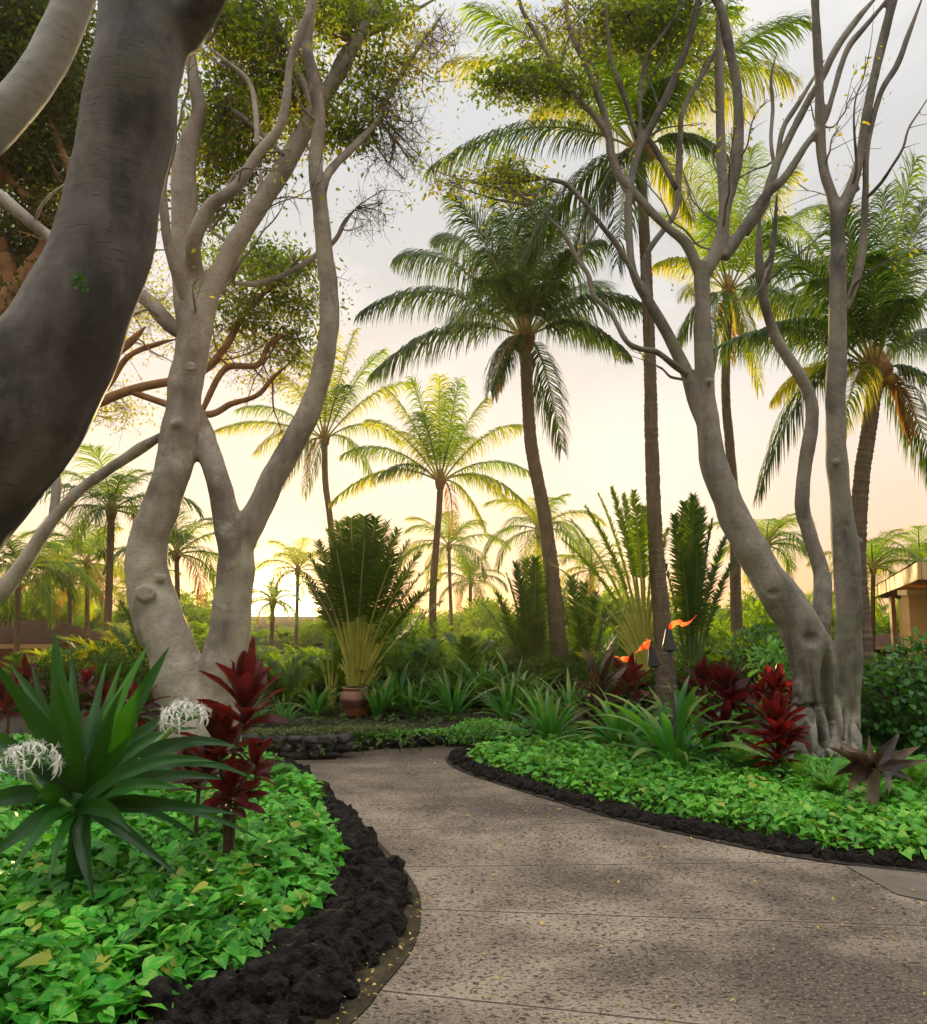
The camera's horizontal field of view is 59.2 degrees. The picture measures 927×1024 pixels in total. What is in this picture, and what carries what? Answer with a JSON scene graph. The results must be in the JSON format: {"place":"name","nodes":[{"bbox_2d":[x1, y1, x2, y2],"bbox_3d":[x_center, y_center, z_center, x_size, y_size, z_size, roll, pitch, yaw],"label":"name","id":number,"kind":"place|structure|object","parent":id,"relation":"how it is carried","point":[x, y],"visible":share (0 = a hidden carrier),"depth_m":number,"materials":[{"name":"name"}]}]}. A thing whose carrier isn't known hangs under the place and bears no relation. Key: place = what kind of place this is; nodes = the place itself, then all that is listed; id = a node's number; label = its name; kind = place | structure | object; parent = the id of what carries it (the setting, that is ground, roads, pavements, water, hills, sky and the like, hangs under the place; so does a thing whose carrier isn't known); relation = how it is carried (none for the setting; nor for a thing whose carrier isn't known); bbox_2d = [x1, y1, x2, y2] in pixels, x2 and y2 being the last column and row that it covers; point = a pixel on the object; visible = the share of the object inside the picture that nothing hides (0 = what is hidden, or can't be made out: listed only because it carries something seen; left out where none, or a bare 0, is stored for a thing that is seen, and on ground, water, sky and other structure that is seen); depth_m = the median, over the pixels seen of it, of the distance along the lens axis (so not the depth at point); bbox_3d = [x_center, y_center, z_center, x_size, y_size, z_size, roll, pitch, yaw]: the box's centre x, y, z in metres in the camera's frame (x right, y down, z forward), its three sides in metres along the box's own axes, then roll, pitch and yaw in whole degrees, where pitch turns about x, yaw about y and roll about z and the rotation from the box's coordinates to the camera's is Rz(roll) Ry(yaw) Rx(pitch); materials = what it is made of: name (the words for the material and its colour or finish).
{"place":"outdoors","nodes":[
{"label":"outdoors","id":0,"kind":"place"},
{"bbox_2d":[0,0,225,551],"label":"fig tree","id":1,"kind":"object","parent":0,"point":[66,316],"visible":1,"depth_m":2.17,"materials":[{"name":"grey plant"}]},
{"bbox_2d":[0,751,335,1023],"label":"bed soil","id":2,"kind":"structure","parent":0,"point":[138,970],"depth_m":4.30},
{"bbox_2d":[0,652,45,735],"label":"ti plant","id":3,"kind":"object","parent":2,"relation":"on","point":[7,704],"visible":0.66,"depth_m":7.83,"materials":[{"name":"red plant"}]},
{"bbox_2d":[75,665,128,716],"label":"ti plant","id":4,"kind":"object","parent":2,"relation":"on","point":[86,676],"visible":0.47,"depth_m":8.37,"materials":[{"name":"red plant"}]},
{"bbox_2d":[0,630,258,902],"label":"crinum lily","id":5,"kind":"object","parent":2,"relation":"on","point":[96,770],"visible":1,"depth_m":4.29,"materials":[{"name":"green plant"}]},
{"bbox_2d":[124,682,170,751],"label":"ti plant","id":6,"kind":"object","parent":2,"relation":"on","point":[147,706],"visible":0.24,"depth_m":7.45,"materials":[{"name":"red plant"}]},
{"bbox_2d":[0,733,350,1023],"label":"pothos groundcover","id":7,"kind":"object","parent":2,"relation":"on","point":[77,979],"visible":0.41,"depth_m":3.99,"materials":[{"name":"green plant"}]},
{"bbox_2d":[167,732,218,838],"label":"ti plant","id":8,"kind":"object","parent":2,"relation":"on","point":[199,786],"visible":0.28,"depth_m":5.21,"materials":[{"name":"red plant"}]},
{"bbox_2d":[174,635,290,873],"bbox_3d":[-1.356,1.452,4.764,0.660,1.452,0.654,0,-7,0],"label":"ti plant","id":9,"kind":"object","parent":2,"relation":"on","point":[246,675],"visible":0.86,"depth_m":4.76,"materials":[{"name":"red plant"}]},
{"bbox_2d":[0,0,501,759],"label":"fig tree","id":10,"kind":"object","parent":2,"relation":"on","point":[236,134],"visible":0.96,"depth_m":8.85,"materials":[{"name":"grey plant"}]},
{"bbox_2d":[242,728,356,759],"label":"stone wall","id":11,"kind":"structure","parent":2,"relation":"on","point":[344,742],"depth_m":8.85,"materials":[{"name":"stone"}]},
{"bbox_2d":[242,723,418,736],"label":"moss","id":12,"kind":"object","parent":11,"relation":"on","point":[317,730],"visible":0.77,"depth_m":9.26,"materials":[{"name":"green plant"}]},
{"bbox_2d":[0,667,879,759],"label":"back bed soil","id":13,"kind":"structure","parent":0,"point":[18,720],"depth_m":11.15,"materials":[{"name":"soil"}]},
{"bbox_2d":[0,651,81,711],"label":"areca palm","id":14,"kind":"object","parent":13,"relation":"on","point":[17,659],"visible":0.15,"depth_m":12.04,"materials":[{"name":"green plant"}]},
{"bbox_2d":[21,638,118,687],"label":"areca palm","id":15,"kind":"object","parent":13,"relation":"on","point":[80,654],"visible":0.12,"depth_m":12.98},
{"bbox_2d":[34,443,204,641],"bbox_3d":[-8.943,1.287,19.741,3.635,5.548,4.404,-5,-9,36],"label":"palm tree","id":16,"kind":"object","parent":13,"relation":"on","point":[111,507],"visible":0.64,"depth_m":19.86,"materials":[{"name":"plant"}]},
{"bbox_2d":[106,598,149,683],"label":"traveller palm","id":17,"kind":"object","parent":13,"relation":"on","point":[127,641],"visible":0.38,"depth_m":12.90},
{"bbox_2d":[58,615,200,677],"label":"areca palm","id":18,"kind":"object","parent":13,"relation":"on","point":[106,633],"visible":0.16,"depth_m":13.97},
{"bbox_2d":[0,0,369,451],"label":"fig tree","id":19,"kind":"object","parent":13,"relation":"on","point":[31,162],"visible":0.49,"depth_m":13.06,"materials":[{"name":"green plant"}]},
{"bbox_2d":[256,692,318,726],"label":"crinum lily","id":20,"kind":"object","parent":13,"relation":"on","point":[284,712],"visible":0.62,"depth_m":10.54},
{"bbox_2d":[263,655,330,710],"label":"areca palm","id":21,"kind":"object","parent":13,"relation":"on","point":[281,681],"visible":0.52,"depth_m":12.20,"materials":[{"name":"green plant"}]},
{"bbox_2d":[280,681,342,717],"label":"crinum lily","id":22,"kind":"object","parent":13,"relation":"on","point":[317,708],"visible":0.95,"depth_m":11.37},
{"bbox_2d":[319,622,341,709],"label":"traveller palm","id":23,"kind":"object","parent":13,"relation":"on","point":[330,679],"visible":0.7,"depth_m":12.42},
{"bbox_2d":[293,651,392,704],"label":"areca palm","id":24,"kind":"object","parent":13,"relation":"on","point":[338,657],"visible":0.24,"depth_m":12.71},
{"bbox_2d":[339,686,369,716],"bbox_3d":[-1.540,2.681,11.563,0.430,0.391,0.430,0,-7,0],"label":"garden pot","id":25,"kind":"object","parent":13,"relation":"on","point":[354,701],"visible":0.85,"depth_m":11.40,"materials":[{"name":"ceramic"}]},
{"bbox_2d":[300,512,443,685],"bbox_3d":[-1.355,1.458,12.168,2.243,2.989,1.703,0,-7,0],"label":"traveller palm","id":26,"kind":"object","parent":25,"relation":"in","point":[355,583],"visible":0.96,"depth_m":11.91,"materials":[{"name":"plant"}]},
{"bbox_2d":[353,672,404,719],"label":"crinum lily","id":27,"kind":"object","parent":13,"relation":"on","point":[378,702],"visible":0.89,"depth_m":11.19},
{"bbox_2d":[2,697,788,758],"bbox_3d":[1.236,2.824,11.074,13.585,0.329,5.455,0,-7,0],"label":"back bed cover","id":28,"kind":"object","parent":13,"relation":"on","point":[442,716],"visible":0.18,"depth_m":10.65,"materials":[{"name":"green plant"}]},
{"bbox_2d":[356,660,442,715],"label":"crinum lily","id":29,"kind":"object","parent":13,"relation":"on","point":[399,699],"visible":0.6,"depth_m":11.56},
{"bbox_2d":[371,636,451,687],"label":"areca palm","id":30,"kind":"object","parent":13,"relation":"on","point":[422,659],"visible":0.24,"depth_m":14.05,"materials":[{"name":"green plant"}]},
{"bbox_2d":[388,675,440,718],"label":"crinum lily","id":31,"kind":"object","parent":13,"relation":"on","point":[414,711],"visible":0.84,"depth_m":11.30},
{"bbox_2d":[402,662,498,719],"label":"crinum lily","id":32,"kind":"object","parent":13,"relation":"on","point":[455,706],"visible":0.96,"depth_m":11.19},
{"bbox_2d":[391,631,531,682],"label":"areca palm","id":33,"kind":"object","parent":13,"relation":"on","point":[468,649],"visible":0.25,"depth_m":13.98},
{"bbox_2d":[431,647,519,708],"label":"crinum lily","id":34,"kind":"object","parent":13,"relation":"on","point":[482,669],"visible":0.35,"depth_m":12.44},
{"bbox_2d":[352,716,600,742],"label":"edging plants","id":35,"kind":"object","parent":13,"relation":"on","point":[380,734],"visible":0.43,"depth_m":9.70,"materials":[{"name":"green plant"}]},
{"bbox_2d":[442,716,530,745],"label":"shrub","id":36,"kind":"object","parent":13,"relation":"on","point":[483,723],"visible":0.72,"depth_m":9.78,"materials":[{"name":"green plant"}]},
{"bbox_2d":[353,153,641,699],"bbox_3d":[0.691,-1.533,14.326,5.107,9.941,4.027,0,-7,0],"label":"palm tree","id":37,"kind":"object","parent":13,"relation":"on","point":[528,300],"visible":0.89,"depth_m":14.16,"materials":[{"name":"green plant"}]},
{"bbox_2d":[466,675,534,720],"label":"crinum lily","id":38,"kind":"object","parent":13,"relation":"on","point":[509,707],"visible":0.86,"depth_m":11.11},
{"bbox_2d":[461,651,561,713],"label":"crinum lily","id":39,"kind":"object","parent":13,"relation":"on","point":[515,689],"visible":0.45,"depth_m":11.96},
{"bbox_2d":[478,553,554,669],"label":"traveller palm","id":40,"kind":"object","parent":13,"relation":"on","point":[529,641],"visible":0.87,"depth_m":13.61,"materials":[{"name":"plant"}]},
{"bbox_2d":[563,574,619,692],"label":"traveller palm","id":41,"kind":"object","parent":13,"relation":"on","point":[581,617],"visible":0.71,"depth_m":13.94,"materials":[{"name":"plant"}]},
{"bbox_2d":[549,485,670,674],"bbox_3d":[2.196,1.007,12.030,1.870,2.764,0.824,0,-7,0],"label":"traveller palm","id":42,"kind":"object","parent":13,"relation":"on","point":[637,556],"visible":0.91,"depth_m":11.87,"materials":[{"name":"plant"}]},
{"bbox_2d":[422,0,811,716],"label":"palm tree","id":43,"kind":"object","parent":13,"relation":"on","point":[604,196],"visible":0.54,"depth_m":12.38,"materials":[{"name":"green plant"}]},
{"bbox_2d":[664,491,736,692],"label":"traveller palm","id":44,"kind":"object","parent":13,"relation":"on","point":[690,556],"visible":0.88,"depth_m":12.61,"materials":[{"name":"plant"}]},
{"bbox_2d":[649,128,828,635],"bbox_3d":[6.155,-2.546,17.450,4.607,12.740,4.057,0,-7,0],"label":"palm tree","id":45,"kind":"object","parent":13,"relation":"on","point":[728,323],"visible":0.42,"depth_m":17.38,"materials":[{"name":"green plant"}]},
{"bbox_2d":[722,620,791,714],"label":"shrub","id":46,"kind":"object","parent":13,"relation":"on","point":[742,654],"visible":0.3,"depth_m":11.76,"materials":[{"name":"green plant"}]},
{"bbox_2d":[703,627,830,669],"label":"areca palm","id":47,"kind":"object","parent":13,"relation":"on","point":[728,634],"visible":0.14,"depth_m":13.26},
{"bbox_2d":[41,616,885,1023],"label":"ground","id":48,"kind":"structure","parent":0,"point":[281,620],"depth_m":75.26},
{"bbox_2d":[0,530,100,658],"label":"palm tree","id":49,"kind":"object","parent":48,"relation":"on","point":[18,595],"visible":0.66,"depth_m":23.83,"materials":[{"name":"plant"}]},
{"bbox_2d":[0,620,102,667],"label":"garden hut","id":50,"kind":"object","parent":48,"relation":"on","point":[37,634],"visible":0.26,"depth_m":25.01,"materials":[{"name":"wood"}]},
{"bbox_2d":[0,542,104,619],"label":"palm tree","id":51,"kind":"object","parent":48,"relation":"on","point":[31,593],"visible":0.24,"depth_m":28.84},
{"bbox_2d":[3,549,125,624],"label":"palm tree","id":52,"kind":"object","parent":48,"relation":"on","point":[119,597],"visible":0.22,"depth_m":29.96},
{"bbox_2d":[14,517,127,644],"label":"palm tree","id":53,"kind":"object","parent":48,"relation":"on","point":[86,561],"visible":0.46,"depth_m":26.71,"materials":[{"name":"plant"}]},
{"bbox_2d":[102,508,260,606],"bbox_3d":[-8.275,2.218,23.999,4.147,4.720,4.125,-7,-10,44],"label":"palm tree","id":54,"kind":"object","parent":48,"relation":"on","point":[176,554],"visible":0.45,"depth_m":23.86,"materials":[{"name":"plant"}]},
{"bbox_2d":[57,754,412,1023],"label":"lava rubble","id":55,"kind":"object","parent":48,"relation":"on","point":[305,970],"visible":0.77,"depth_m":3.49,"materials":[{"name":"stone"}]},
{"bbox_2d":[252,581,302,650],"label":"palm tree","id":56,"kind":"object","parent":48,"relation":"on","point":[271,599],"visible":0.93,"depth_m":29.69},
{"bbox_2d":[255,536,329,646],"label":"palm tree","id":57,"kind":"object","parent":48,"relation":"on","point":[294,554],"visible":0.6,"depth_m":37.68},
{"bbox_2d":[214,326,419,649],"bbox_3d":[-4.398,-0.613,24.225,5.710,10.391,3.286,-2,-7,17],"label":"palm tree","id":58,"kind":"object","parent":48,"relation":"on","point":[324,436],"visible":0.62,"depth_m":24.36,"materials":[{"name":"plant"}]},
{"bbox_2d":[328,373,538,649],"bbox_3d":[-0.772,0.172,22.127,5.639,8.331,3.775,0,-7,0],"label":"palm tree","id":59,"kind":"object","parent":48,"relation":"on","point":[439,449],"visible":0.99,"depth_m":22.13,"materials":[{"name":"plant"}]},
{"bbox_2d":[0,578,900,649],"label":"treeline","id":60,"kind":"object","parent":48,"relation":"on","point":[479,616],"visible":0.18,"depth_m":37.51,"materials":[{"name":"plant"}]},
{"bbox_2d":[395,508,510,632],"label":"palm tree","id":61,"kind":"object","parent":48,"relation":"on","point":[448,546],"visible":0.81,"depth_m":35.86,"materials":[{"name":"plant"}]},
{"bbox_2d":[426,555,508,619],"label":"palm tree","id":62,"kind":"object","parent":48,"relation":"on","point":[477,585],"visible":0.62,"depth_m":39.69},
{"bbox_2d":[28,640,911,710],"bbox_3d":[0.595,2.663,13.133,14.966,1.202,3.101,0,-7,0],"label":"thicket","id":63,"kind":"object","parent":48,"relation":"on","point":[113,665],"visible":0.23,"depth_m":12.51,"materials":[{"name":"green plant"}]},
{"bbox_2d":[28,612,926,694],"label":"hedge thicket","id":64,"kind":"object","parent":48,"relation":"on","point":[499,643],"visible":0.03,"depth_m":15.20,"materials":[{"name":"green plant"}]},
{"bbox_2d":[713,148,926,674],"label":"palm tree","id":65,"kind":"object","parent":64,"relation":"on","point":[893,315],"visible":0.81,"depth_m":13.05,"materials":[{"name":"green plant"}]},
{"bbox_2d":[92,598,880,669],"bbox_3d":[0.336,3.347,21.105,21.618,2.403,7.454,0,-7,0],"label":"hedge thicket","id":66,"kind":"object","parent":48,"relation":"on","point":[759,617],"visible":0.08,"depth_m":20.70,"materials":[{"name":"plant"}]},
{"bbox_2d":[481,493,607,587],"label":"palm tree","id":67,"kind":"object","parent":48,"relation":"on","point":[537,551],"visible":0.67,"depth_m":29.99,"materials":[{"name":"plant"}]},
{"bbox_2d":[557,537,630,613],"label":"palm tree","id":68,"kind":"object","parent":48,"relation":"on","point":[591,559],"visible":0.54,"depth_m":31.69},
{"bbox_2d":[703,513,815,586],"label":"palm tree","id":69,"kind":"object","parent":48,"relation":"on","point":[771,535],"visible":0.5,"depth_m":25.83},
{"bbox_2d":[806,528,926,651],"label":"palm tree","id":70,"kind":"object","parent":48,"relation":"on","point":[874,566],"visible":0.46,"depth_m":23.78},
{"bbox_2d":[867,525,926,600],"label":"palm tree","id":71,"kind":"object","parent":48,"relation":"on","point":[916,543],"visible":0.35,"depth_m":25.92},
{"bbox_2d":[869,562,926,665],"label":"pavilion","id":72,"kind":"structure","parent":48,"relation":"on","point":[908,584],"depth_m":15.51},
{"bbox_2d":[0,0,926,615],"label":"sky","id":73,"kind":"structure","parent":0,"point":[606,448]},
{"bbox_2d":[515,668,610,732],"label":"crinum lily","id":74,"kind":"object","parent":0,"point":[564,695],"visible":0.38,"depth_m":10.58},
{"bbox_2d":[294,731,926,1023],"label":"garden path","id":75,"kind":"structure","parent":0,"point":[640,928],"depth_m":4.22,"materials":[{"name":"concrete"}]},
{"bbox_2d":[314,803,420,1023],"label":"dirt rim","id":76,"kind":"object","parent":75,"relation":"on","point":[357,1006],"visible":0.21,"depth_m":3.63,"materials":[{"name":"soil"}]},
{"bbox_2d":[339,723,586,752],"bbox_3d":[0.103,2.777,10.047,3.630,0.264,0.448,3,-8,-25],"label":"lava edging","id":77,"kind":"object","parent":75,"relation":"on","point":[425,742],"visible":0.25,"depth_m":9.56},
{"bbox_2d":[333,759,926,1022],"bbox_3d":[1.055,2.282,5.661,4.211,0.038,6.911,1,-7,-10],"label":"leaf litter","id":78,"kind":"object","parent":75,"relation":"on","point":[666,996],"visible":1,"depth_m":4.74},
{"bbox_2d":[847,866,926,899],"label":"side slab","id":79,"kind":"structure","parent":75,"relation":"on","point":[904,883],"depth_m":4.86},
{"bbox_2d":[480,739,924,855],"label":"bed soil","id":80,"kind":"structure","parent":0,"point":[639,805],"depth_m":6.54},
{"bbox_2d":[497,681,602,745],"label":"crinum lily","id":81,"kind":"object","parent":80,"relation":"on","point":[547,722],"visible":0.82,"depth_m":9.10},
{"bbox_2d":[559,681,637,733],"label":"crinum lily","id":82,"kind":"object","parent":80,"relation":"on","point":[586,716],"visible":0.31,"depth_m":9.71,"materials":[{"name":"green plant"}]},
{"bbox_2d":[568,643,639,723],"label":"ti plant","id":83,"kind":"object","parent":80,"relation":"on","point":[597,677],"visible":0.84,"depth_m":9.60,"materials":[{"name":"brown plant"}]},
{"bbox_2d":[544,684,672,751],"bbox_3d":[1.704,2.262,8.854,1.436,0.917,1.442,-3,-7,23],"label":"crinum lily","id":84,"kind":"object","parent":80,"relation":"on","point":[617,723],"visible":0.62,"depth_m":8.71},
{"bbox_2d":[609,652,653,724],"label":"ti plant","id":85,"kind":"object","parent":80,"relation":"on","point":[631,674],"visible":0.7,"depth_m":9.98,"materials":[{"name":"red plant"}]},
{"bbox_2d":[375,0,926,769],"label":"fig tree","id":86,"kind":"object","parent":80,"relation":"on","point":[827,678],"visible":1,"depth_m":8.67,"materials":[{"name":"grey plant"}]},
{"bbox_2d":[635,638,666,715],"bbox_3d":[1.942,1.938,8.228,0.399,1.317,0.156,0,-7,0],"label":"garden torch","id":87,"kind":"object","parent":80,"relation":"on","point":[654,661],"visible":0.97,"depth_m":8.25,"materials":[{"name":"metal"}]},
{"bbox_2d":[571,675,766,778],"bbox_3d":[2.011,2.112,7.756,1.960,1.056,1.920,0,-7,0],"label":"crinum lily","id":88,"kind":"object","parent":80,"relation":"on","point":[668,745],"visible":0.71,"depth_m":7.72,"materials":[{"name":"plant"}]},
{"bbox_2d":[661,616,695,740],"bbox_3d":[2.105,1.778,7.894,0.352,1.553,0.156,0,-7,0],"label":"garden torch","id":89,"kind":"object","parent":80,"relation":"on","point":[669,645],"visible":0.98,"depth_m":7.91,"materials":[{"name":"metal"}]},
{"bbox_2d":[633,681,738,729],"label":"crinum lily","id":90,"kind":"object","parent":80,"relation":"on","point":[669,709],"visible":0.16,"depth_m":9.95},
{"bbox_2d":[445,743,926,872],"bbox_3d":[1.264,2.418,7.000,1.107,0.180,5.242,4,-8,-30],"label":"lava rubble","id":91,"kind":"object","parent":80,"relation":"on","point":[780,841],"visible":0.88,"depth_m":5.85,"materials":[{"name":"stone"}]},
{"bbox_2d":[466,721,926,859],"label":"pothos groundcover","id":92,"kind":"object","parent":80,"relation":"on","point":[837,804],"visible":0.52,"depth_m":6.50,"materials":[{"name":"green plant"}]},
{"bbox_2d":[654,704,782,769],"bbox_3d":[2.499,2.246,8.116,1.176,0.774,1.385,0,-7,0],"label":"crinum lily","id":93,"kind":"object","parent":80,"relation":"on","point":[699,728],"visible":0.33,"depth_m":8.00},
{"bbox_2d":[679,654,759,762],"bbox_3d":[2.571,2.009,8.137,0.786,1.155,0.797,0,-7,0],"label":"ti plant","id":94,"kind":"object","parent":80,"relation":"on","point":[729,689],"visible":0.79,"depth_m":8.10,"materials":[{"name":"red plant"}]},
{"bbox_2d":[712,734,770,772],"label":"fern","id":95,"kind":"object","parent":80,"relation":"on","point":[740,757],"visible":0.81,"depth_m":7.36,"materials":[{"name":"green plant"}]},
{"bbox_2d":[742,634,791,710],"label":"shrub","id":96,"kind":"object","parent":80,"relation":"on","point":[773,644],"visible":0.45,"depth_m":10.36,"materials":[{"name":"green plant"}]},
{"bbox_2d":[748,662,792,704],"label":"ti plant","id":97,"kind":"object","parent":80,"relation":"on","point":[772,678],"visible":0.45,"depth_m":9.45,"materials":[{"name":"red plant"}]},
{"bbox_2d":[737,690,812,788],"bbox_3d":[2.781,2.028,7.206,0.608,0.894,0.578,5,-9,-37],"label":"ti plant","id":98,"kind":"object","parent":80,"relation":"on","point":[779,726],"visible":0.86,"depth_m":7.18,"materials":[{"name":"red plant"}]},
{"bbox_2d":[768,749,817,782],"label":"fern","id":99,"kind":"object","parent":80,"relation":"on","point":[796,764],"visible":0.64,"depth_m":7.03,"materials":[{"name":"green plant"}]},
{"bbox_2d":[692,750,926,792],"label":"ground cover plants","id":100,"kind":"object","parent":80,"relation":"on","point":[825,767],"visible":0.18,"depth_m":7.08,"materials":[{"name":"green plant"}]},
{"bbox_2d":[799,758,848,793],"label":"fern","id":101,"kind":"object","parent":80,"relation":"on","point":[828,783],"visible":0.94,"depth_m":6.51,"materials":[{"name":"green plant"}]},
{"bbox_2d":[827,732,926,808],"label":"bronze plant","id":102,"kind":"object","parent":80,"relation":"on","point":[886,760],"visible":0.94,"depth_m":6.15,"materials":[{"name":"brown plant"}]},
{"bbox_2d":[860,627,926,757],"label":"shrub","id":103,"kind":"object","parent":80,"relation":"on","point":[893,703],"visible":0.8,"depth_m":8.46,"materials":[{"name":"green plant"}]},
{"bbox_2d":[874,750,926,787],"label":"fern","id":104,"kind":"object","parent":80,"relation":"on","point":[914,774],"visible":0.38,"depth_m":6.67,"materials":[{"name":"green plant"}]},
{"bbox_2d":[875,634,900,655],"bbox_3d":[15.571,5.141,31.610,6.910,0.824,4.005,0,-7,0],"label":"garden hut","id":105,"kind":"object","parent":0,"point":[882,641],"visible":0.07,"depth_m":30.20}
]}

